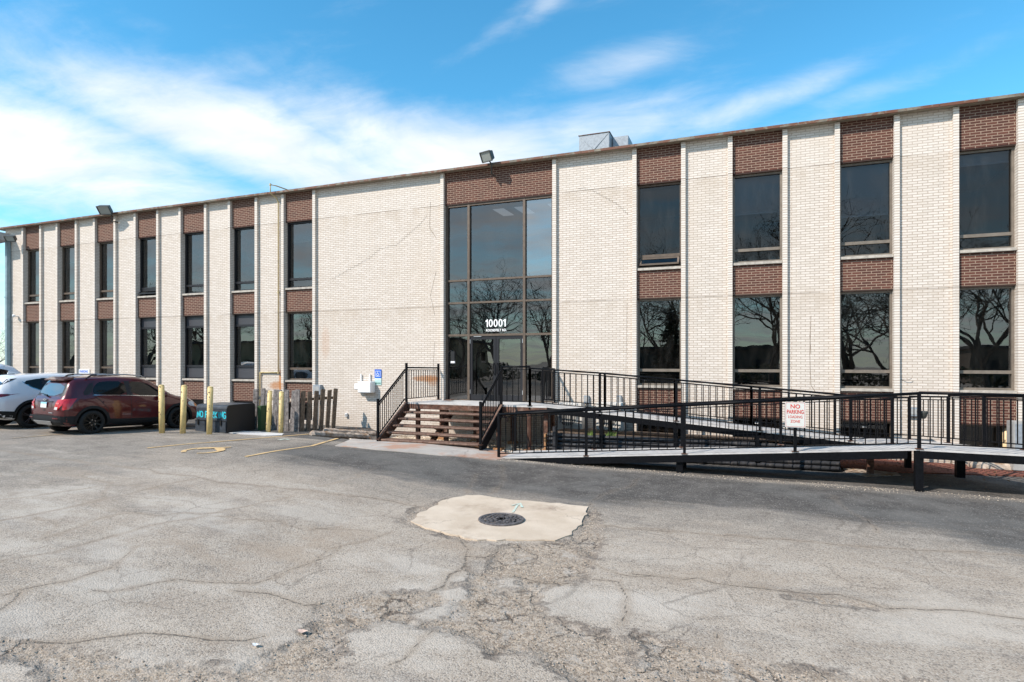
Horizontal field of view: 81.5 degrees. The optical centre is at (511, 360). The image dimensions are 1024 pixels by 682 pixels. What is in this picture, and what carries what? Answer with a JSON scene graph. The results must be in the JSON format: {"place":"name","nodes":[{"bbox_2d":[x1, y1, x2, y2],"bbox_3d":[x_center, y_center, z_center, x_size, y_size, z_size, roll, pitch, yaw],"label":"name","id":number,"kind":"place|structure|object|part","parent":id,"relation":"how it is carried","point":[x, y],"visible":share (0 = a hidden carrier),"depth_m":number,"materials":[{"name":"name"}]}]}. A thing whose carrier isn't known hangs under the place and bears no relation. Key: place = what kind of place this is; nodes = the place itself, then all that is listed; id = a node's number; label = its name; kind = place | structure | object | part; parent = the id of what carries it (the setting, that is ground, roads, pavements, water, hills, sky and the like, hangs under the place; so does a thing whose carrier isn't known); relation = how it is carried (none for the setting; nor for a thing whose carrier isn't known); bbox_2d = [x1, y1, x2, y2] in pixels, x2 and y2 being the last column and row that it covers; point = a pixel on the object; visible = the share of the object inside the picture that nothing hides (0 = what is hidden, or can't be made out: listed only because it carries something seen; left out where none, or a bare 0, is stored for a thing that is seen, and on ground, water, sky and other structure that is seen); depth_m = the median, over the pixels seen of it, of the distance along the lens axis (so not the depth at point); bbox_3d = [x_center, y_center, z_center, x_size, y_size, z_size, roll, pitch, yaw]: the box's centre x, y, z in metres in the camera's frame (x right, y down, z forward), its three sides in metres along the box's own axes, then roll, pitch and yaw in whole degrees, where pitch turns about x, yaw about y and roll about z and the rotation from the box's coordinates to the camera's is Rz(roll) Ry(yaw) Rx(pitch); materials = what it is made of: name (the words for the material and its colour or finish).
{"place":"outdoors","nodes":[
{"label":"outdoors","id":0,"kind":"place"},
{"bbox_2d":[335,438,511,459],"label":"sidewalk","id":1,"kind":"structure","parent":0,"point":[451,450],"depth_m":15.17,"materials":[{"name":"concrete"}]},
{"bbox_2d":[376,369,504,449],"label":"entrance stairs","id":2,"kind":"structure","parent":1,"relation":"on","point":[393,424],"depth_m":16.43,"materials":[{"name":"wood"}]},
{"bbox_2d":[0,497,930,681],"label":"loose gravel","id":3,"kind":"structure","parent":0,"point":[462,629],"depth_m":5.23,"materials":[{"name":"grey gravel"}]},
{"bbox_2d":[0,418,1023,681],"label":"parking lot","id":4,"kind":"structure","parent":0,"point":[136,546],"depth_m":6.96,"materials":[{"name":"grey asphalt"}]},
{"bbox_2d":[0,328,4,361],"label":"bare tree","id":5,"kind":"object","parent":4,"relation":"on","point":[1,343],"visible":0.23,"depth_m":158.14,"materials":[{"name":"grey plant"}]},
{"bbox_2d":[0,364,20,374],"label":"parked car","id":6,"kind":"object","parent":4,"relation":"on","point":[4,369],"visible":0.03,"depth_m":20.15,"materials":[{"name":"white paint"}]},
{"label":"front window","id":7,"kind":"part","parent":6,"relation":"part of","materials":[{"name":"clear glass"}]},
{"bbox_2d":[0,371,83,427],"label":"parked car","id":8,"kind":"object","parent":4,"relation":"on","point":[19,393],"visible":0.34,"depth_m":17.90,"materials":[{"name":"white paint"}]},
{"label":"rear window","id":9,"kind":"part","parent":8,"relation":"part of","materials":[{"name":"black glass"}]},
{"bbox_2d":[30,374,196,433],"bbox_3d":[-12.079,1.274,18.410,2.220,1.728,4.275,0,-2,27],"label":"parked car","id":10,"kind":"object","parent":4,"relation":"on","point":[93,403],"visible":0.97,"depth_m":17.20,"materials":[{"name":"red paint"}]},
{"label":"quarter window","id":11,"kind":"part","parent":10,"relation":"part of","materials":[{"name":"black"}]},
{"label":"rear window","id":12,"kind":"part","parent":10,"relation":"part of","materials":[{"name":"black glass"}]},
{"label":"front window","id":13,"kind":"part","parent":10,"relation":"part of","materials":[{"name":"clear glass"}]},
{"bbox_2d":[158,385,164,432],"bbox_3d":[-10.339,1.437,17.534,0.174,1.456,0.159,0,0,21],"label":"bollard","id":14,"kind":"object","parent":4,"relation":"on","point":[161,393],"visible":0.96,"depth_m":17.48,"materials":[{"name":"yellow metal"}]},
{"bbox_2d":[180,385,186,433],"bbox_3d":[-9.710,1.468,17.557,0.216,1.500,0.160,0,0,21],"label":"bollard","id":15,"kind":"object","parent":4,"relation":"on","point":[183,405],"visible":0.96,"depth_m":17.50,"materials":[{"name":"yellow metal"}]},
{"bbox_2d":[181,447,225,452],"bbox_3d":[-7.268,2.120,14.070,1.003,0.017,0.948,0,0,-14],"label":"wheelchair symbol","id":16,"kind":"object","parent":4,"relation":"on","point":[218,449],"visible":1,"depth_m":14.28,"materials":[{"name":"paint"}]},
{"bbox_2d":[206,386,212,433],"bbox_3d":[-8.907,1.513,17.512,0.202,1.511,0.158,0,0,21],"label":"bollard","id":17,"kind":"object","parent":4,"relation":"on","point":[209,409],"visible":0.96,"depth_m":17.45,"materials":[{"name":"yellow metal"}]},
{"bbox_2d":[195,402,254,432],"bbox_3d":[-9.021,1.779,18.679,1.272,0.851,1.180,0,0,21],"label":"utility cabinet","id":18,"kind":"object","parent":4,"relation":"on","point":[228,417],"visible":0.81,"depth_m":18.30,"materials":[{"name":"black"}]},
{"bbox_3d":[-9.221,2.016,18.170,1.248,0.338,0.022,0,0,21],"label":"door","id":19,"kind":"part","parent":18,"relation":"part of","materials":[{"name":"grey metal"}]},
{"bbox_2d":[148,434,303,447],"bbox_3d":[-7.441,2.170,16.196,0.226,0.138,4.630,0,0,34],"label":"parking line","id":20,"kind":"object","parent":4,"relation":"on","point":[220,441],"visible":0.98,"depth_m":15.67,"materials":[{"name":"paint"}]},
{"bbox_2d":[229,431,283,435],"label":"white slab","id":21,"kind":"structure","parent":4,"relation":"on","point":[257,433],"depth_m":17.95,"materials":[{"name":"white concrete"}]},
{"bbox_2d":[258,405,271,429],"bbox_3d":[-8.014,1.879,19.273,0.140,0.851,0.500,0,0,21],"label":"green cabinet","id":22,"kind":"object","parent":4,"relation":"on","point":[262,412],"visible":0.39,"depth_m":19.08,"materials":[{"name":"green metal"}]},
{"bbox_2d":[266,390,271,431],"bbox_3d":[-7.532,1.652,18.413,0.215,1.457,0.143,0,0,21],"label":"bollard","id":23,"kind":"object","parent":4,"relation":"on","point":[269,411],"visible":0.94,"depth_m":18.36,"materials":[{"name":"yellow metal"}]},
{"bbox_2d":[278,391,283,432],"bbox_3d":[-7.134,1.666,18.358,0.167,1.442,0.144,0,0,21],"label":"bollard","id":24,"kind":"object","parent":4,"relation":"on","point":[281,407],"visible":0.92,"depth_m":18.30,"materials":[{"name":"yellow metal"}]},
{"bbox_2d":[245,438,339,456],"bbox_3d":[-5.257,2.352,15.938,0.526,0.411,5.462,0,0,11],"label":"parking line","id":25,"kind":"object","parent":4,"relation":"on","point":[293,448],"visible":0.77,"depth_m":14.67,"materials":[{"name":"paint"}]},
{"bbox_2d":[253,388,337,431],"bbox_3d":[-7.265,1.668,19.951,2.095,1.534,1.755,0,0,21],"label":"wooden fence","id":26,"kind":"object","parent":4,"relation":"on","point":[297,415],"visible":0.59,"depth_m":19.25,"materials":[{"name":"brown wood"}]},
{"bbox_2d":[309,430,370,438],"bbox_3d":[-5.413,2.350,18.824,0.281,0.481,2.243,0,0,37],"label":"wheel stop","id":27,"kind":"object","parent":4,"relation":"on","point":[338,434],"visible":0.98,"depth_m":18.67,"materials":[{"name":"concrete"}]},
{"bbox_2d":[323,428,375,435],"bbox_3d":[-5.346,2.367,19.728,1.858,0.386,0.217,0,0,-38],"label":"wheel stop","id":28,"kind":"object","parent":4,"relation":"on","point":[354,431],"visible":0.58,"depth_m":19.71,"materials":[{"name":"concrete"}]},
{"bbox_2d":[343,435,543,452],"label":"gravel","id":29,"kind":"structure","parent":4,"relation":"on","point":[492,444],"depth_m":18.15,"materials":[{"name":"grey gravel"}]},
{"bbox_2d":[405,363,557,450],"bbox_3d":[-0.750,1.370,17.982,4.525,2.600,2.160,0,0,21],"label":"entrance landing","id":30,"kind":"object","parent":29,"relation":"on","point":[512,406],"visible":0.52,"depth_m":17.44,"materials":[{"name":"metal"}]},
{"bbox_2d":[444,350,454,400],"bbox_3d":[-1.924,0.463,18.599,0.410,1.574,0.252,0,0,21],"label":"card reader","id":31,"kind":"object","parent":30,"relation":"on","point":[452,360],"visible":1,"depth_m":18.63,"materials":[{"name":"black paint"}]},
{"bbox_2d":[544,426,840,470],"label":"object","id":32,"kind":"structure","parent":29,"relation":"on","point":[831,465],"depth_m":14.98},
{"bbox_2d":[527,368,853,461],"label":"ramp","id":33,"kind":"structure","parent":32,"relation":"on","point":[761,432],"depth_m":15.13,"materials":[{"name":"black paint"}]},
{"bbox_2d":[411,495,587,541],"bbox_3d":[-0.193,2.485,9.351,2.602,0.122,2.458,0,0,21],"label":"concrete pad","id":34,"kind":"object","parent":4,"relation":"on","point":[461,515],"visible":0.87,"depth_m":9.19,"materials":[{"name":"beige concrete"}]},
{"bbox_2d":[478,513,523,525],"bbox_3d":[-0.166,2.444,9.151,0.710,0.032,0.710,0,0,21],"label":"manhole cover","id":35,"kind":"object","parent":34,"relation":"on","point":[504,519],"visible":1,"depth_m":9.10,"materials":[{"name":"metal"}]},
{"bbox_2d":[512,503,522,511],"bbox_3d":[0.086,2.445,9.897,0.217,0.006,0.623,0,0,-2],"label":"survey arrow","id":36,"kind":"object","parent":34,"relation":"on","point":[516,506],"visible":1,"depth_m":9.96,"materials":[{"name":"white paint"}]},
{"bbox_2d":[0,93,1023,463],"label":"office building","id":37,"kind":"structure","parent":4,"relation":"on","point":[870,253],"depth_m":17.81,"materials":[{"name":"white brick"}]},
{"bbox_2d":[0,232,10,365],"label":"downspout","id":38,"kind":"object","parent":37,"relation":"attached to","point":[7,297],"visible":0.62,"depth_m":27.98,"materials":[{"name":"grey metal"}]},
{"bbox_2d":[3,235,16,241],"bbox_3d":[-23.073,-5.626,27.359,0.442,0.304,0.298,0,0,-4],"label":"floodlight","id":39,"kind":"object","parent":37,"relation":"attached to","point":[10,238],"visible":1,"depth_m":27.31,"materials":[{"name":"grey metal"}]},
{"bbox_2d":[24,250,38,303],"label":"window","id":40,"kind":"structure","parent":37,"relation":"in","point":[33,255],"depth_m":27.75,"materials":[{"name":"black glass"}]},
{"bbox_2d":[28,322,38,372],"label":"window","id":41,"kind":"structure","parent":37,"relation":"in","point":[33,327],"depth_m":27.78,"materials":[{"name":"black glass"}]},
{"bbox_2d":[58,246,74,302],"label":"window","id":42,"kind":"structure","parent":37,"relation":"in","point":[68,253],"depth_m":26.85,"materials":[{"name":"black glass"}]},
{"bbox_2d":[62,320,74,373],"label":"window","id":43,"kind":"structure","parent":37,"relation":"in","point":[68,327],"depth_m":26.88,"materials":[{"name":"black glass"}]},
{"bbox_2d":[78,369,89,373],"bbox_3d":[-18.880,0.474,26.206,0.740,0.200,0.015,0,0,21],"label":"wall parking plate","id":44,"kind":"object","parent":37,"relation":"attached to","point":[83,371],"depth_m":26.20,"materials":[{"name":"white paint"}]},
{"bbox_2d":[96,242,112,300],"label":"window","id":45,"kind":"structure","parent":37,"relation":"in","point":[106,249],"depth_m":25.94,"materials":[{"name":"black glass"}]},
{"bbox_2d":[95,205,117,222],"bbox_3d":[-17.102,-6.215,25.116,0.540,0.634,0.660,0,0,1],"label":"floodlight","id":46,"kind":"object","parent":37,"relation":"attached to","point":[104,209],"visible":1,"depth_m":24.93,"materials":[{"name":"grey metal"}]},
{"bbox_2d":[100,319,112,375],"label":"window","id":47,"kind":"structure","parent":37,"relation":"in","point":[106,325],"depth_m":25.97,"materials":[{"name":"black glass"}]},
{"bbox_2d":[137,237,155,297],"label":"window","id":48,"kind":"structure","parent":37,"relation":"in","point":[147,245],"depth_m":25.00,"materials":[{"name":"black"}]},
{"bbox_2d":[140,317,155,379],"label":"window","id":49,"kind":"structure","parent":37,"relation":"in","point":[147,325],"depth_m":25.00,"materials":[{"name":"black glass"}]},
{"bbox_2d":[182,232,203,295],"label":"window","id":50,"kind":"structure","parent":37,"relation":"in","point":[194,242],"depth_m":24.05,"materials":[{"name":"black"}]},
{"bbox_2d":[182,316,203,380],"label":"window","id":51,"kind":"structure","parent":37,"relation":"in","point":[194,325],"depth_m":24.05,"materials":[{"name":"black glass"}]},
{"bbox_2d":[192,400,203,404],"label":"window","id":52,"kind":"structure","parent":37,"relation":"in","point":[197,402],"depth_m":23.97,"materials":[{"name":"black glass"}]},
{"bbox_2d":[231,227,254,292],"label":"window","id":53,"kind":"structure","parent":37,"relation":"in","point":[244,238],"depth_m":23.09,"materials":[{"name":"black"}]},
{"bbox_2d":[231,314,254,380],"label":"window","id":54,"kind":"structure","parent":37,"relation":"in","point":[244,324],"depth_m":23.09,"materials":[{"name":"black glass"}]},
{"bbox_2d":[234,401,252,402],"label":"window","id":55,"kind":"structure","parent":37,"relation":"in","point":[234,401],"depth_m":23.09,"materials":[{"name":"black"}]},
{"bbox_2d":[259,183,287,405],"bbox_3d":[-8.843,-2.320,22.233,1.479,8.420,0.697,0,0,-1],"label":"gas pipe","id":56,"kind":"object","parent":37,"relation":"attached to","point":[270,184],"visible":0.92,"depth_m":22.21,"materials":[{"name":"beige metal"}]},
{"bbox_2d":[285,221,311,289],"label":"window","id":57,"kind":"structure","parent":37,"relation":"in","point":[299,233],"depth_m":22.12,"materials":[{"name":"black"}]},
{"bbox_2d":[285,312,311,381],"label":"window","id":58,"kind":"structure","parent":37,"relation":"in","point":[299,323],"depth_m":22.12,"materials":[{"name":"black glass"}]},
{"bbox_2d":[289,403,311,419],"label":"window","id":59,"kind":"structure","parent":37,"relation":"in","point":[289,403],"depth_m":22.04,"materials":[{"name":"black"}]},
{"bbox_2d":[313,385,322,418],"bbox_3d":[-7.035,1.504,21.536,0.320,1.260,0.146,0,0,21],"label":"junction box","id":60,"kind":"object","parent":37,"relation":"attached to","point":[317,387],"visible":0.65,"depth_m":21.48,"materials":[{"name":"grey metal"}]},
{"bbox_2d":[354,374,374,392],"bbox_3d":[-5.152,0.787,20.718,0.732,0.654,0.300,0,0,21],"label":"wall box","id":61,"kind":"object","parent":37,"relation":"attached to","point":[360,386],"visible":1,"depth_m":20.58,"materials":[{"name":"white plastic"}]},
{"bbox_2d":[375,369,380,384],"bbox_3d":[-4.662,0.577,20.663,0.270,0.539,0.019,0,0,21],"label":"accessible parking sign","id":62,"kind":"object","parent":37,"relation":"attached to","point":[377,376],"visible":1,"depth_m":20.66,"materials":[{"name":"blue metal"}]},
{"bbox_2d":[470,336,495,400],"bbox_3d":[-0.953,0.248,19.314,0.923,2.085,0.126,0,0,21],"label":"door","id":63,"kind":"structure","parent":37,"relation":"in","point":[482,349],"depth_m":19.36,"materials":[{"name":"black glass"}]},
{"bbox_2d":[479,150,494,176],"bbox_3d":[-0.680,-6.242,18.779,0.422,0.686,0.620,0,0,37],"label":"floodlight","id":64,"kind":"object","parent":37,"relation":"attached to","point":[487,156],"visible":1,"depth_m":18.61,"materials":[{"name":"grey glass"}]},
{"bbox_2d":[496,336,522,400],"bbox_3d":[-0.084,0.248,18.975,0.923,2.085,0.126,0,0,21],"label":"door","id":65,"kind":"structure","parent":37,"relation":"in","point":[509,349],"depth_m":19.01,"materials":[{"name":"black glass"}]},
{"bbox_2d":[584,395,588,406],"bbox_3d":[2.251,1.339,17.940,0.160,0.570,0.096,0,0,21],"label":"junction box","id":66,"kind":"object","parent":37,"relation":"attached to","point":[585,398],"visible":0.72,"depth_m":17.90,"materials":[{"name":"grey metal"}]},
{"bbox_2d":[578,131,631,150],"bbox_3d":[3.221,-6.866,20.404,1.614,1.513,1.241,0,0,21],"label":"rooftop vent hood","id":67,"kind":"object","parent":37,"relation":"on","point":[606,139],"visible":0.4,"depth_m":19.97,"materials":[{"name":"silver metal"}]},
{"bbox_2d":[616,395,621,401],"bbox_3d":[3.170,1.316,17.582,0.150,0.570,0.096,0,0,21],"label":"junction box","id":68,"kind":"object","parent":37,"relation":"attached to","point":[620,398],"visible":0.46,"depth_m":17.53,"materials":[{"name":"grey metal"}]},
{"bbox_2d":[637,182,680,270],"bbox_3d":[4.282,-3.887,17.280,1.260,2.525,0.260,0,0,21],"label":"window","id":69,"kind":"structure","parent":37,"relation":"in","point":[659,205],"depth_m":17.35,"materials":[{"name":"glass"}]},
{"bbox_2d":[638,298,680,387],"bbox_3d":[4.282,-0.502,17.280,1.260,2.595,0.260,0,0,21],"label":"window","id":70,"kind":"structure","parent":37,"relation":"in","point":[659,320],"depth_m":17.36,"materials":[{"name":"black glass"}]},
{"bbox_2d":[638,415,680,432],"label":"window","id":71,"kind":"structure","parent":37,"relation":"in","point":[646,428],"depth_m":17.42,"materials":[{"name":"black glass"}]},
{"bbox_2d":[733,417,778,437],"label":"window","id":72,"kind":"structure","parent":37,"relation":"in","point":[754,419],"depth_m":16.39,"materials":[{"name":"black glass"}]},
{"bbox_2d":[733,171,781,265],"bbox_3d":[6.752,-3.887,16.376,1.260,2.525,0.370,0,0,21],"label":"window","id":73,"kind":"structure","parent":37,"relation":"in","point":[757,198],"depth_m":16.40,"materials":[{"name":"glass"}]},
{"bbox_2d":[733,294,781,389],"bbox_3d":[6.732,-0.502,16.325,1.260,2.595,0.260,0,0,21],"label":"window","id":74,"kind":"structure","parent":37,"relation":"in","point":[757,319],"depth_m":16.40,"materials":[{"name":"black glass"}]},
{"bbox_2d":[840,421,889,436],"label":"window","id":75,"kind":"structure","parent":37,"relation":"in","point":[846,422],"depth_m":15.45,"materials":[{"name":"black glass"}]},
{"bbox_2d":[840,159,893,259],"bbox_3d":[9.170,-3.887,15.433,1.210,2.525,0.370,0,0,21],"label":"window","id":76,"kind":"structure","parent":37,"relation":"in","point":[865,187],"depth_m":15.45,"materials":[{"name":"glass"}]},
{"bbox_2d":[840,290,893,391],"bbox_3d":[9.150,-0.502,15.382,1.210,2.595,0.260,0,0,21],"label":"window","id":77,"kind":"structure","parent":37,"relation":"in","point":[865,316],"depth_m":15.45,"materials":[{"name":"black glass"}]},
{"bbox_2d":[911,407,916,415],"bbox_3d":[10.072,1.283,14.885,0.220,0.220,0.106,0,0,21],"label":"junction box","id":78,"kind":"object","parent":37,"relation":"attached to","point":[912,411],"visible":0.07,"depth_m":14.85,"materials":[{"name":"grey metal"}]},
{"bbox_2d":[959,425,1006,446],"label":"window","id":79,"kind":"structure","parent":37,"relation":"in","point":[968,427],"depth_m":14.58,"materials":[{"name":"black glass"}]},
{"bbox_2d":[959,146,1016,253],"bbox_3d":[11.541,-3.887,14.508,1.160,2.525,0.370,0,0,21],"label":"window","id":80,"kind":"structure","parent":37,"relation":"in","point":[986,176],"depth_m":14.51,"materials":[{"name":"glass"}]},
{"bbox_2d":[959,286,1016,393],"bbox_3d":[11.521,-0.502,14.457,1.160,2.595,0.260,0,0,21],"label":"window","id":81,"kind":"structure","parent":37,"relation":"in","point":[986,314],"depth_m":14.52,"materials":[{"name":"black glass"}]},
{"bbox_2d":[318,427,1020,489],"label":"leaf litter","id":82,"kind":"object","parent":4,"relation":"on","point":[542,442],"visible":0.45,"depth_m":18.13,"materials":[{"name":"brown plant"}]},
{"bbox_2d":[551,428,826,470],"bbox_3d":[4.674,2.390,15.973,7.000,0.900,2.000,0,0,21],"label":"raised bed","id":83,"kind":"object","parent":4,"relation":"on","point":[620,433],"depth_m":16.08,"materials":[{"name":"soil"}]},
{"bbox_2d":[558,402,584,428],"bbox_3d":[1.777,1.707,17.906,0.782,0.865,0.385,0,0,21],"label":"condenser unit","id":84,"kind":"object","parent":83,"relation":"on","point":[571,421],"visible":0.55,"depth_m":17.74,"materials":[{"name":"grey metal"}]},
{"bbox_2d":[596,402,625,430],"bbox_3d":[2.909,1.682,17.464,0.813,0.916,0.385,0,0,21],"label":"condenser unit","id":85,"kind":"object","parent":83,"relation":"on","point":[621,426],"visible":0.25,"depth_m":17.28,"materials":[{"name":"grey metal"}]},
{"bbox_2d":[497,392,919,472],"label":"ramp","id":86,"kind":"structure","parent":4,"relation":"on","point":[682,456],"depth_m":13.18,"materials":[{"name":"black paint"}]},
{"bbox_2d":[785,401,805,451],"bbox_3d":[5.849,1.360,12.274,0.384,1.040,0.059,0,0,21],"label":"no parking sign","id":87,"kind":"object","parent":86,"relation":"attached to","point":[795,414],"visible":1,"depth_m":12.25,"materials":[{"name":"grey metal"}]},
{"bbox_2d":[843,468,900,476],"bbox_3d":[8.317,2.574,13.862,1.076,0.091,2.061,0,0,21],"label":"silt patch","id":88,"kind":"object","parent":4,"relation":"on","point":[860,472],"visible":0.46,"depth_m":13.43,"materials":[{"name":"soil"}]},
{"bbox_2d":[836,391,1023,491],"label":"ramp platform","id":89,"kind":"structure","parent":4,"relation":"on","point":[959,455],"depth_m":11.79,"materials":[{"name":"black paint"}]},
{"bbox_2d":[921,411,927,418],"bbox_3d":[8.011,1.061,11.602,0.190,0.150,0.185,0,0,21],"label":"rail lamp","id":90,"kind":"object","parent":89,"relation":"attached to","point":[924,414],"visible":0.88,"depth_m":11.53,"materials":[{"name":"grey"}]},
{"bbox_2d":[840,459,1023,476],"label":"mulch bed","id":91,"kind":"object","parent":4,"relation":"on","point":[890,467],"visible":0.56,"depth_m":13.85,"materials":[{"name":"brown wood"}]},
{"bbox_2d":[1007,420,1023,470],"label":"grey cabinet","id":92,"kind":"object","parent":91,"relation":"on","point":[1017,467],"visible":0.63,"depth_m":13.68,"materials":[{"name":"metal"}]},
{"bbox_3d":[11.978,1.907,13.526,0.840,0.893,0.012,0,0,21],"label":"door","id":93,"kind":"part","parent":92,"relation":"part of","materials":[{"name":"white metal"}]},
{"bbox_2d":[967,462,1011,469],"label":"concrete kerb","id":94,"kind":"structure","parent":4,"relation":"on","point":[987,465],"depth_m":13.97,"materials":[{"name":"beige concrete"}]},
{"bbox_2d":[1003,428,1006,448],"bbox_3d":[11.994,2.087,14.435,0.197,1.286,0.203,0,0,21],"label":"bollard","id":95,"kind":"object","parent":4,"relation":"on","point":[1005,436],"visible":0.23,"depth_m":14.36,"materials":[{"name":"yellow metal"}]},
{"bbox_2d":[0,0,1023,364],"label":"sky","id":96,"kind":"structure","parent":0,"point":[123,105],"materials":[{"name":"blue"}]},
{"bbox_2d":[496,458,1020,501],"bbox_3d":[4.517,2.475,12.682,10.411,0.160,0.467,0,0,21],"label":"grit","id":97,"kind":"object","parent":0,"point":[770,480],"visible":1,"depth_m":12.24,"materials":[{"name":"grey gravel"}]}
]}

